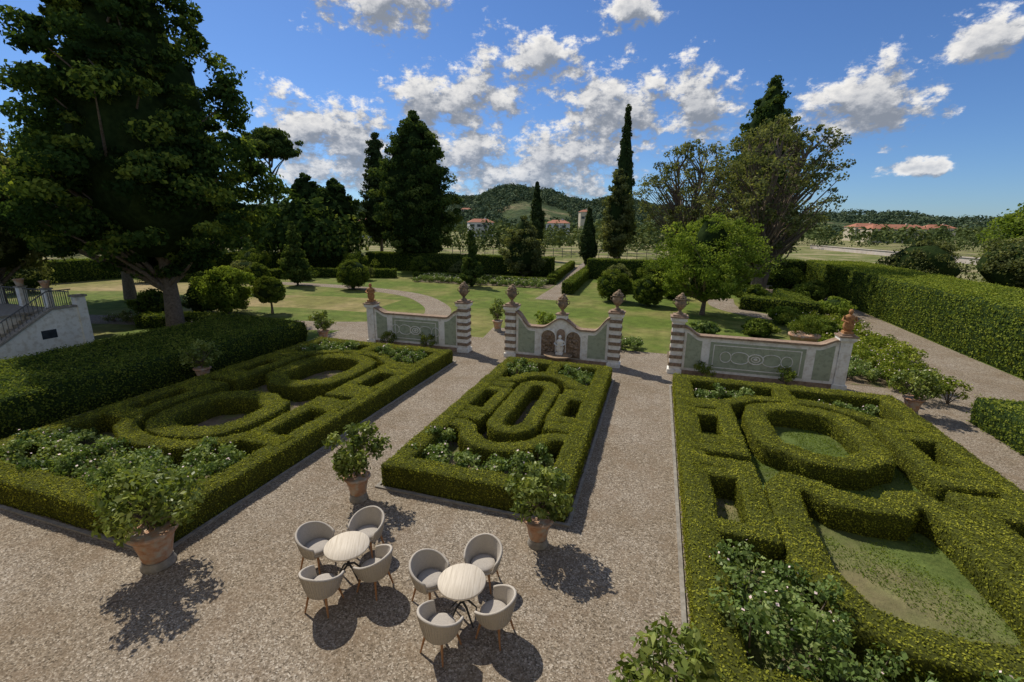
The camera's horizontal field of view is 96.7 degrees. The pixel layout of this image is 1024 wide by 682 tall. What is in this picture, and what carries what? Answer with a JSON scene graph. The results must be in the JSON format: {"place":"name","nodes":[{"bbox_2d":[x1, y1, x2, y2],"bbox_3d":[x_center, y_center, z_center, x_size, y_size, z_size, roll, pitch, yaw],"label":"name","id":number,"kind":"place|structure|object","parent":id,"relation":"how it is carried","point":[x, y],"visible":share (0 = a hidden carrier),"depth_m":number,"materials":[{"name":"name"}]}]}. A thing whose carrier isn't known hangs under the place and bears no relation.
{"place":"outdoors","nodes":[
{"label":"outdoors","id":0,"kind":"place"},
{"bbox_2d":[0,278,94,359],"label":"terrace staircase","id":1,"kind":"structure","parent":0,"point":[25,328],"depth_m":22.70,"materials":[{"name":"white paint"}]},
{"bbox_2d":[10,280,400,311],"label":"dry lawn","id":2,"kind":"structure","parent":0,"point":[355,304],"depth_m":40.34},
{"bbox_2d":[336,259,369,288],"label":"topiary ball","id":3,"kind":"object","parent":2,"relation":"on","point":[354,273],"visible":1,"depth_m":45.19,"materials":[{"name":"green plant"}]},
{"bbox_2d":[89,315,367,329],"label":"gravel path","id":4,"kind":"structure","parent":0,"point":[94,319],"depth_m":29.89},
{"bbox_2d":[245,282,450,315],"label":"gravel path","id":5,"kind":"structure","parent":0,"point":[432,305],"depth_m":41.67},
{"bbox_2d":[0,330,1023,681],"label":"gravel courtyard","id":6,"kind":"structure","parent":0,"point":[594,584],"depth_m":8.51,"materials":[{"name":"gravel"}]},
{"bbox_2d":[87,467,205,573],"bbox_3d":[-6.860,3.365,8.714,1.783,2.016,1.728,-12,19,-42],"label":"potted lemon tree","id":7,"kind":"object","parent":6,"relation":"on","point":[149,537],"visible":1,"depth_m":8.50,"materials":[{"name":"green plant"}]},
{"bbox_2d":[178,338,222,375],"bbox_3d":[-12.831,0.829,18.808,1.542,1.821,1.520,-9,17,-32],"label":"potted lemon tree","id":8,"kind":"object","parent":6,"relation":"on","point":[197,358],"visible":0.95,"depth_m":18.62,"materials":[{"name":"green plant"}]},
{"bbox_2d":[32,361,413,488],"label":"bed soil","id":9,"kind":"structure","parent":6,"relation":"on","point":[219,420],"depth_m":15.57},
{"bbox_2d":[0,427,130,478],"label":"rose bush","id":10,"kind":"object","parent":9,"relation":"on","point":[58,463],"visible":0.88,"depth_m":11.93,"materials":[{"name":"green plant"}]},
{"bbox_2d":[67,445,228,497],"bbox_3d":[-8.835,3.229,10.952,3.736,1.167,1.998,5,15,17],"label":"rose bush","id":11,"kind":"object","parent":9,"relation":"on","point":[147,460],"visible":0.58,"depth_m":11.01,"materials":[{"name":"green plant"}]},
{"bbox_2d":[182,436,249,472],"bbox_3d":[-7.670,3.099,11.819,1.697,1.012,1.196,5,15,17],"label":"rose bush","id":12,"kind":"object","parent":9,"relation":"on","point":[228,454],"visible":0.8,"depth_m":11.70,"materials":[{"name":"green plant"}]},
{"bbox_2d":[0,336,453,542],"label":"box hedge parterre","id":13,"kind":"object","parent":9,"relation":"on","point":[272,434],"visible":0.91,"depth_m":14.30,"materials":[{"name":"green plant"}]},
{"bbox_2d":[300,338,359,351],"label":"rose bush","id":14,"kind":"object","parent":9,"relation":"on","point":[324,345],"visible":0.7,"depth_m":22.55,"materials":[{"name":"green plant"}]},
{"bbox_2d":[376,343,428,363],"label":"rose bush","id":15,"kind":"object","parent":9,"relation":"on","point":[409,356],"visible":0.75,"depth_m":21.15,"materials":[{"name":"green plant"}]},
{"bbox_2d":[0,361,455,549],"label":"stone edging","id":16,"kind":"object","parent":6,"relation":"on","point":[79,530],"visible":0.39,"depth_m":10.38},
{"bbox_2d":[294,521,334,574],"bbox_3d":[-3.827,3.989,8.820,0.609,0.822,0.731,5,15,16],"label":"tub chair","id":17,"kind":"object","parent":6,"relation":"on","point":[312,538],"visible":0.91,"depth_m":8.84,"materials":[{"name":"wicker"}]},
{"bbox_2d":[298,565,343,617],"bbox_3d":[-3.290,4.245,7.839,0.731,0.822,0.609,4,15,12],"label":"tub chair","id":18,"kind":"object","parent":6,"relation":"on","point":[325,586],"visible":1,"depth_m":7.65,"materials":[{"name":"wicker"}]},
{"bbox_2d":[323,531,369,584],"bbox_3d":[-3.053,4.125,8.493,0.804,0.746,0.804,-2,15,-12],"label":"round table","id":19,"kind":"object","parent":6,"relation":"on","point":[348,546],"visible":0.93,"depth_m":8.39,"materials":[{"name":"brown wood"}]},
{"bbox_2d":[321,420,391,503],"bbox_3d":[-3.701,2.876,10.841,1.460,1.990,1.398,5,15,17],"label":"potted lemon tree","id":20,"kind":"object","parent":6,"relation":"on","point":[345,463],"visible":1,"depth_m":10.71,"materials":[{"name":"green plant"}]},
{"bbox_2d":[348,506,384,557],"bbox_3d":[-2.920,3.883,9.281,0.731,0.822,0.609,4,15,14],"label":"tub chair","id":21,"kind":"object","parent":6,"relation":"on","point":[368,521],"visible":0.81,"depth_m":9.34,"materials":[{"name":"wicker"}]},
{"bbox_2d":[363,283,379,341],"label":"gate pillar","id":22,"kind":"structure","parent":6,"relation":"on","point":[370,303],"depth_m":25.14,"materials":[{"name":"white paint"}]},
{"bbox_2d":[352,544,393,600],"bbox_3d":[-2.471,4.148,8.260,0.609,0.822,0.731,7,16,24],"label":"tub chair","id":23,"kind":"object","parent":6,"relation":"on","point":[376,568],"visible":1,"depth_m":8.07,"materials":[{"name":"wicker"}]},
{"bbox_2d":[373,306,457,351],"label":"garden wall","id":24,"kind":"structure","parent":6,"relation":"on","point":[406,328],"depth_m":24.50,"materials":[{"name":"white paint"}]},
{"bbox_2d":[408,548,449,600],"bbox_3d":[-1.491,4.207,8.073,0.609,0.822,0.731,11,17,34],"label":"tub chair","id":25,"kind":"object","parent":6,"relation":"on","point":[427,567],"visible":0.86,"depth_m":8.12,"materials":[{"name":"wicker"}]},
{"bbox_2d":[416,600,463,666],"bbox_3d":[-1.141,4.470,7.055,0.731,0.822,0.609,9,17,30],"label":"tub chair","id":26,"kind":"object","parent":6,"relation":"on","point":[441,629],"visible":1,"depth_m":6.88,"materials":[{"name":"wicker"}]},
{"bbox_2d":[437,563,485,627],"bbox_3d":[-0.842,4.356,7.689,0.804,0.746,0.804,1,14,2],"label":"round table","id":27,"kind":"object","parent":6,"relation":"on","point":[461,582],"visible":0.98,"depth_m":7.58,"materials":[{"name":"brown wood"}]},
{"bbox_2d":[454,281,473,352],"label":"gate pillar","id":28,"kind":"structure","parent":6,"relation":"on","point":[463,305],"depth_m":23.54,"materials":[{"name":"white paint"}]},
{"bbox_2d":[463,533,502,593],"bbox_3d":[-0.518,4.116,8.480,0.731,0.822,0.609,5,15,16],"label":"tub chair","id":29,"kind":"object","parent":6,"relation":"on","point":[483,552],"visible":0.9,"depth_m":8.52,"materials":[{"name":"wicker"}]},
{"bbox_2d":[375,378,614,527],"bbox_3d":[0.510,2.701,15.754,5.000,0.070,10.640,5,15,17],"label":"stone edging","id":30,"kind":"object","parent":6,"relation":"on","point":[567,524],"visible":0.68,"depth_m":11.19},
{"bbox_2d":[474,584,516,650],"bbox_3d":[-0.234,4.408,7.343,0.609,0.822,0.731,8,16,27],"label":"tub chair","id":31,"kind":"object","parent":6,"relation":"on","point":[496,613],"visible":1,"depth_m":7.21,"materials":[{"name":"wicker"}]},
{"bbox_2d":[502,284,520,356],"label":"gate pillar","id":32,"kind":"structure","parent":6,"relation":"on","point":[511,307],"depth_m":22.71,"materials":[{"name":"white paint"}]},
{"bbox_2d":[503,459,574,550],"bbox_3d":[0.644,3.366,9.470,1.467,1.819,1.380,5,15,17],"label":"potted lemon tree","id":33,"kind":"object","parent":6,"relation":"on","point":[539,518],"visible":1,"depth_m":9.17,"materials":[{"name":"green plant"}]},
{"bbox_2d":[515,294,610,365],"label":"fountain wall","id":34,"kind":"structure","parent":6,"relation":"on","point":[562,336],"depth_m":22.05,"materials":[{"name":"white paint"}]},
{"bbox_2d":[606,289,625,367],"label":"gate pillar","id":35,"kind":"structure","parent":6,"relation":"on","point":[616,314],"depth_m":21.23,"materials":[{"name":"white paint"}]},
{"bbox_2d":[608,612,724,681],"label":"potted lemon tree","id":36,"kind":"object","parent":6,"relation":"on","point":[692,667],"visible":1,"depth_m":5.23,"materials":[{"name":"green plant"}]},
{"bbox_2d":[669,385,686,658],"bbox_3d":[8.229,3.882,11.475,7.880,0.070,14.280,5,15,17],"label":"stone edging","id":37,"kind":"object","parent":6,"relation":"on","point":[682,588],"visible":0.5,"depth_m":10.04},
{"bbox_2d":[667,293,688,373],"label":"gate pillar","id":38,"kind":"structure","parent":6,"relation":"on","point":[679,319],"depth_m":20.43,"materials":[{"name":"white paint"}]},
{"bbox_2d":[680,325,840,388],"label":"garden wall","id":39,"kind":"structure","parent":6,"relation":"on","point":[812,364],"depth_m":19.70,"materials":[{"name":"white paint"}]},
{"bbox_2d":[831,309,859,390],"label":"gate pillar","id":40,"kind":"structure","parent":6,"relation":"on","point":[846,336],"depth_m":18.62,"materials":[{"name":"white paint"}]},
{"bbox_2d":[889,367,945,414],"bbox_3d":[14.568,1.810,16.426,1.540,1.740,1.526,-2,14,-10],"label":"potted lemon tree","id":41,"kind":"object","parent":6,"relation":"on","point":[915,399],"visible":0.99,"depth_m":16.20,"materials":[{"name":"green plant"}]},
{"bbox_2d":[966,393,1023,455],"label":"clipped hedge","id":42,"kind":"object","parent":6,"relation":"on","point":[1001,420],"visible":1,"depth_m":14.68,"materials":[{"name":"green plant"}]},
{"bbox_2d":[0,0,1023,218],"label":"sky","id":43,"kind":"structure","parent":0,"point":[928,94],"materials":[{"name":"blue"}]},
{"bbox_2d":[5,270,1022,379],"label":"lawn","id":44,"kind":"structure","parent":0,"point":[588,306],"depth_m":36.36,"materials":[{"name":"green plant"}]},
{"bbox_2d":[3,258,57,293],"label":"shrub","id":45,"kind":"object","parent":44,"relation":"on","point":[32,278],"visible":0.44,"depth_m":40.86,"materials":[{"name":"green plant"}]},
{"bbox_2d":[0,128,73,302],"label":"holm oak tree","id":46,"kind":"object","parent":44,"relation":"on","point":[16,255],"visible":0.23,"depth_m":26.91,"materials":[{"name":"green plant"}]},
{"bbox_2d":[1,118,136,298],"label":"linden tree","id":47,"kind":"object","parent":44,"relation":"on","point":[129,288],"depth_m":38.50,"materials":[{"name":"green plant"}]},
{"bbox_2d":[124,288,164,313],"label":"shrub","id":48,"kind":"object","parent":44,"relation":"on","point":[151,300],"visible":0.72,"depth_m":30.82,"materials":[{"name":"green plant"}]},
{"bbox_2d":[0,0,292,326],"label":"linden tree","id":49,"kind":"object","parent":44,"relation":"on","point":[131,165],"visible":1,"depth_m":22.37,"materials":[{"name":"green plant"}]},
{"bbox_2d":[0,312,309,439],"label":"laurel hedge","id":50,"kind":"object","parent":44,"relation":"on","point":[43,388],"visible":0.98,"depth_m":17.82,"materials":[{"name":"green plant"}]},
{"bbox_2d":[133,311,226,327],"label":"hedge","id":51,"kind":"object","parent":44,"relation":"on","point":[148,319],"visible":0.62,"depth_m":28.43,"materials":[{"name":"green plant"}]},
{"bbox_2d":[40,251,351,283],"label":"laurel hedge","id":52,"kind":"object","parent":44,"relation":"on","point":[74,270],"visible":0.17,"depth_m":50.84,"materials":[{"name":"green plant"}]},
{"bbox_2d":[187,265,256,313],"bbox_3d":[-20.788,-3.706,32.881,4.740,3.567,4.333,5,15,17],"label":"bright shrub","id":53,"kind":"object","parent":44,"relation":"on","point":[223,285],"visible":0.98,"depth_m":32.04,"materials":[{"name":"green plant"}]},
{"bbox_2d":[84,186,372,258],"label":"woodland trees","id":54,"kind":"object","parent":44,"relation":"on","point":[304,222],"visible":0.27,"depth_m":61.22,"materials":[{"name":"green plant"}]},
{"bbox_2d":[251,276,285,312],"bbox_3d":[-17.705,-3.385,33.240,2.341,2.798,2.259,5,15,17],"label":"topiary tree","id":55,"kind":"object","parent":44,"relation":"on","point":[269,289],"visible":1,"depth_m":32.56,"materials":[{"name":"green plant"}]},
{"bbox_2d":[241,126,303,249],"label":"stone pine","id":56,"kind":"object","parent":44,"relation":"on","point":[273,143],"visible":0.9,"depth_m":68.23,"materials":[{"name":"green plant"}]},
{"bbox_2d":[179,267,396,281],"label":"hedge","id":57,"kind":"object","parent":44,"relation":"on","point":[327,272],"visible":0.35,"depth_m":55.92,"materials":[{"name":"green plant"}]},
{"bbox_2d":[276,221,317,285],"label":"young conifer","id":58,"kind":"object","parent":44,"relation":"on","point":[293,264],"visible":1,"depth_m":47.35,"materials":[{"name":"green plant"}]},
{"bbox_2d":[308,177,365,251],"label":"holm oak tree","id":59,"kind":"object","parent":44,"relation":"on","point":[333,190],"visible":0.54,"depth_m":68.87,"materials":[{"name":"green plant"}]},
{"bbox_2d":[365,109,463,255],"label":"magnolia tree","id":60,"kind":"object","parent":44,"relation":"on","point":[412,186],"visible":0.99,"depth_m":61.77,"materials":[{"name":"green plant"}]},
{"bbox_2d":[364,251,554,276],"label":"laurel hedge","id":61,"kind":"object","parent":44,"relation":"on","point":[490,263],"visible":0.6,"depth_m":63.49,"materials":[{"name":"green plant"}]},
{"bbox_2d":[459,229,488,286],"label":"young conifer","id":62,"kind":"object","parent":44,"relation":"on","point":[472,268],"visible":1,"depth_m":48.30,"materials":[{"name":"green plant"}]},
{"bbox_2d":[497,215,546,276],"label":"magnolia tree","id":63,"kind":"object","parent":44,"relation":"on","point":[522,256],"visible":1,"depth_m":56.72,"materials":[{"name":"green plant"}]},
{"bbox_2d":[596,268,632,300],"bbox_3d":[9.002,-4.997,40.420,3.224,3.022,3.152,-5,15,-22],"label":"topiary ball","id":64,"kind":"object","parent":44,"relation":"on","point":[610,282],"visible":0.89,"depth_m":39.54,"materials":[{"name":"green plant"}]},
{"bbox_2d":[586,257,683,280],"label":"laurel hedge","id":65,"kind":"object","parent":44,"relation":"on","point":[596,267],"visible":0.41,"depth_m":57.23,"materials":[{"name":"green plant"}]},
{"bbox_2d":[631,275,666,305],"bbox_3d":[11.557,-4.268,38.389,2.673,2.670,2.947,-5,16,-23],"label":"topiary ball","id":66,"kind":"object","parent":44,"relation":"on","point":[647,291],"visible":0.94,"depth_m":37.64,"materials":[{"name":"green plant"}]},
{"bbox_2d":[642,212,785,314],"bbox_3d":[14.121,-5.781,34.387,8.881,7.638,9.236,-9,17,-35],"label":"fruit tree","id":67,"kind":"object","parent":44,"relation":"on","point":[709,261],"visible":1,"depth_m":32.66,"materials":[{"name":"green plant"}]},
{"bbox_2d":[741,317,781,337],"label":"shrub","id":68,"kind":"object","parent":44,"relation":"on","point":[758,327],"visible":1,"depth_m":27.78,"materials":[{"name":"green plant"}]},
{"bbox_2d":[696,113,855,288],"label":"oak tree","id":69,"kind":"object","parent":44,"relation":"on","point":[784,207],"visible":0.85,"depth_m":42.61,"materials":[{"name":"green plant"}]},
{"bbox_2d":[738,288,820,314],"bbox_3d":[22.095,-3.584,39.100,5.614,1.362,9.078,5,15,17],"label":"hedge","id":70,"kind":"object","parent":44,"relation":"on","point":[783,297],"visible":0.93,"depth_m":36.49,"materials":[{"name":"green plant"}]},
{"bbox_2d":[767,267,808,289],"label":"shrub","id":71,"kind":"object","parent":44,"relation":"on","point":[787,278],"visible":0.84,"depth_m":47.63,"materials":[{"name":"green plant"}]},
{"bbox_2d":[786,314,824,341],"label":"potted bush","id":72,"kind":"object","parent":44,"relation":"on","point":[807,323],"visible":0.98,"depth_m":22.96,"materials":[{"name":"green plant"}]},
{"bbox_2d":[790,283,828,302],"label":"shrub","id":73,"kind":"object","parent":44,"relation":"on","point":[814,292],"visible":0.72,"depth_m":39.44,"materials":[{"name":"green plant"}]},
{"bbox_2d":[819,296,857,316],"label":"shrub","id":74,"kind":"object","parent":44,"relation":"on","point":[832,305],"visible":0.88,"depth_m":34.01,"materials":[{"name":"green plant"}]},
{"bbox_2d":[774,311,928,360],"bbox_3d":[19.523,-0.608,27.360,5.329,1.281,11.154,5,15,17],"label":"rose bush","id":75,"kind":"object","parent":44,"relation":"on","point":[874,340],"visible":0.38,"depth_m":25.32,"materials":[{"name":"green plant"}]},
{"bbox_2d":[43,231,985,281],"bbox_3d":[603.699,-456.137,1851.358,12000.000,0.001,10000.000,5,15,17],"label":"ground","id":76,"kind":"structure","parent":0,"point":[805,252],"depth_m":119.19,"materials":[{"name":"plant"}]},
{"bbox_2d":[278,172,321,250],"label":"holm oak tree","id":77,"kind":"object","parent":76,"relation":"on","point":[303,187],"visible":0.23,"depth_m":71.82,"materials":[{"name":"green plant"}]},
{"bbox_2d":[357,132,392,251],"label":"conifer tree","id":78,"kind":"object","parent":76,"relation":"on","point":[373,152],"visible":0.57,"depth_m":75.75,"materials":[{"name":"green plant"}]},
{"bbox_2d":[529,181,545,243],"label":"cypress tree","id":79,"kind":"object","parent":76,"relation":"on","point":[537,215],"visible":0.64,"depth_m":85.64,"materials":[{"name":"green plant"}]},
{"bbox_2d":[560,265,588,294],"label":"hedge","id":80,"kind":"object","parent":76,"relation":"on","point":[573,283],"visible":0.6,"depth_m":47.43,"materials":[{"name":"green plant"}]},
{"bbox_2d":[578,207,597,265],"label":"cypress tree","id":81,"kind":"object","parent":76,"relation":"on","point":[588,246],"visible":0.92,"depth_m":72.28,"materials":[{"name":"green plant"}]},
{"bbox_2d":[598,168,636,258],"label":"cedar tree","id":82,"kind":"object","parent":76,"relation":"on","point":[617,226],"visible":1,"depth_m":70.61,"materials":[{"name":"green plant"}]},
{"bbox_2d":[615,104,635,258],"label":"cypress tree","id":83,"kind":"object","parent":76,"relation":"on","point":[625,162],"visible":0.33,"depth_m":80.57,"materials":[{"name":"green plant"}]},
{"bbox_2d":[358,225,1004,251],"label":"orchard trees","id":84,"kind":"object","parent":76,"relation":"on","point":[569,239],"visible":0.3,"depth_m":113.68,"materials":[{"name":"plant"}]},
{"bbox_2d":[360,215,1007,245],"bbox_3d":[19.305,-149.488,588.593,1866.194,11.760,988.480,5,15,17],"label":"distant trees","id":85,"kind":"object","parent":76,"relation":"on","point":[889,236],"visible":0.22,"depth_m":177.44,"materials":[{"name":"green plant"}]},
{"bbox_2d":[629,139,746,267],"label":"oak tree","id":86,"kind":"object","parent":76,"relation":"on","point":[693,209],"visible":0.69,"depth_m":54.61,"materials":[{"name":"green plant"}]},
{"bbox_2d":[723,75,800,227],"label":"cypress tree","id":87,"kind":"object","parent":76,"relation":"on","point":[770,104],"visible":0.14,"depth_m":59.00,"materials":[{"name":"green plant"}]},
{"bbox_2d":[810,245,979,264],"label":"boundary wall","id":88,"kind":"structure","parent":76,"relation":"on","point":[881,252],"depth_m":125.23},
{"bbox_2d":[804,259,1023,380],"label":"tall hedge","id":89,"kind":"object","parent":76,"relation":"on","point":[981,321],"visible":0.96,"depth_m":27.88,"materials":[{"name":"green plant"}]},
{"bbox_2d":[875,239,980,280],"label":"bush","id":90,"kind":"object","parent":76,"relation":"on","point":[929,256],"visible":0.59,"depth_m":48.52,"materials":[{"name":"green plant"}]},
{"bbox_2d":[959,236,1023,289],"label":"bush","id":91,"kind":"object","parent":76,"relation":"on","point":[1002,264],"visible":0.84,"depth_m":47.34,"materials":[{"name":"green plant"}]},
{"bbox_2d":[975,203,1023,255],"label":"walnut tree","id":92,"kind":"object","parent":76,"relation":"on","point":[1012,224],"visible":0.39,"depth_m":51.48,"materials":[{"name":"green plant"}]},
{"bbox_2d":[444,380,588,480],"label":"bed soil","id":93,"kind":"structure","parent":0,"point":[453,449],"depth_m":13.85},
{"bbox_2d":[409,442,561,480],"bbox_3d":[-0.803,3.213,11.727,4.237,1.011,1.424,5,15,17],"label":"rose bush","id":94,"kind":"object","parent":93,"relation":"on","point":[464,460],"visible":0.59,"depth_m":11.75,"materials":[{"name":"green plant"}]},
{"bbox_2d":[379,356,612,522],"bbox_3d":[0.516,2.367,15.661,4.894,0.752,10.540,5,15,17],"label":"box hedge parterre","id":95,"kind":"object","parent":93,"relation":"on","point":[497,400],"visible":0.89,"depth_m":13.59,"materials":[{"name":"green plant"}]},
{"bbox_2d":[413,279,896,388],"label":"flower bed soil","id":96,"kind":"structure","parent":0,"point":[864,381],"depth_m":20.47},
{"bbox_2d":[412,273,548,287],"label":"rose bush","id":97,"kind":"object","parent":96,"relation":"on","point":[538,282],"visible":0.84,"depth_m":51.54,"materials":[{"name":"green plant"}]},
{"bbox_2d":[846,354,905,381],"bbox_3d":[12.915,0.897,21.702,9.759,0.919,3.099,5,15,17],"label":"rose bush","id":98,"kind":"object","parent":96,"relation":"on","point":[857,366],"visible":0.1,"depth_m":20.11,"materials":[{"name":"green plant"}]},
{"bbox_2d":[852,340,973,403],"bbox_3d":[17.122,1.202,19.956,2.638,1.282,6.340,5,15,17],"label":"rose bush","id":99,"kind":"object","parent":96,"relation":"on","point":[899,361],"visible":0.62,"depth_m":19.86,"materials":[{"name":"green plant"}]},
{"bbox_2d":[456,189,998,235],"bbox_3d":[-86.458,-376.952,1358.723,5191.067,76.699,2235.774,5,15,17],"label":"hills","id":100,"kind":"structure","parent":0,"point":[516,210],"depth_m":633.87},
{"bbox_2d":[244,182,1023,235],"bbox_3d":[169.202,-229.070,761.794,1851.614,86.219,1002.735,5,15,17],"label":"hill woodland","id":101,"kind":"object","parent":100,"relation":"on","point":[498,195],"visible":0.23,"depth_m":675.48,"materials":[{"name":"green plant"}]},
{"bbox_2d":[708,298,773,319],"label":"gravel path","id":102,"kind":"structure","parent":0,"point":[728,305],"depth_m":37.81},
{"bbox_2d":[694,396,1020,681],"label":"bed soil","id":103,"kind":"structure","parent":0,"point":[888,601],"depth_m":8.72,"materials":[{"name":"green plant"}]},
{"bbox_2d":[693,383,754,398],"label":"rose bush","id":104,"kind":"object","parent":103,"relation":"on","point":[722,392],"visible":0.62,"depth_m":16.82,"materials":[{"name":"green plant"}]},
{"bbox_2d":[708,539,866,681],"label":"rose bush","id":105,"kind":"object","parent":103,"relation":"on","point":[787,595],"visible":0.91,"depth_m":7.00,"materials":[{"name":"green plant"}]},
{"bbox_2d":[671,373,1023,681],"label":"box hedge parterre","id":106,"kind":"object","parent":103,"relation":"on","point":[962,510],"visible":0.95,"depth_m":10.03,"materials":[{"name":"green plant"}]},
{"bbox_2d":[694,394,1020,681],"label":"bed grass tufts","id":107,"kind":"object","parent":103,"relation":"on","point":[911,586],"visible":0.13,"depth_m":8.77,"materials":[{"name":"green plant"}]},
{"bbox_2d":[805,640,1022,681],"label":"rose bush","id":108,"kind":"object","parent":103,"relation":"on","point":[877,674],"visible":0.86,"depth_m":6.28,"materials":[{"name":"green plant"}]},
{"bbox_2d":[766,285,1023,409],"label":"gravel path","id":109,"kind":"structure","parent":0,"point":[986,380],"depth_m":22.11,"materials":[{"name":"gravel"}]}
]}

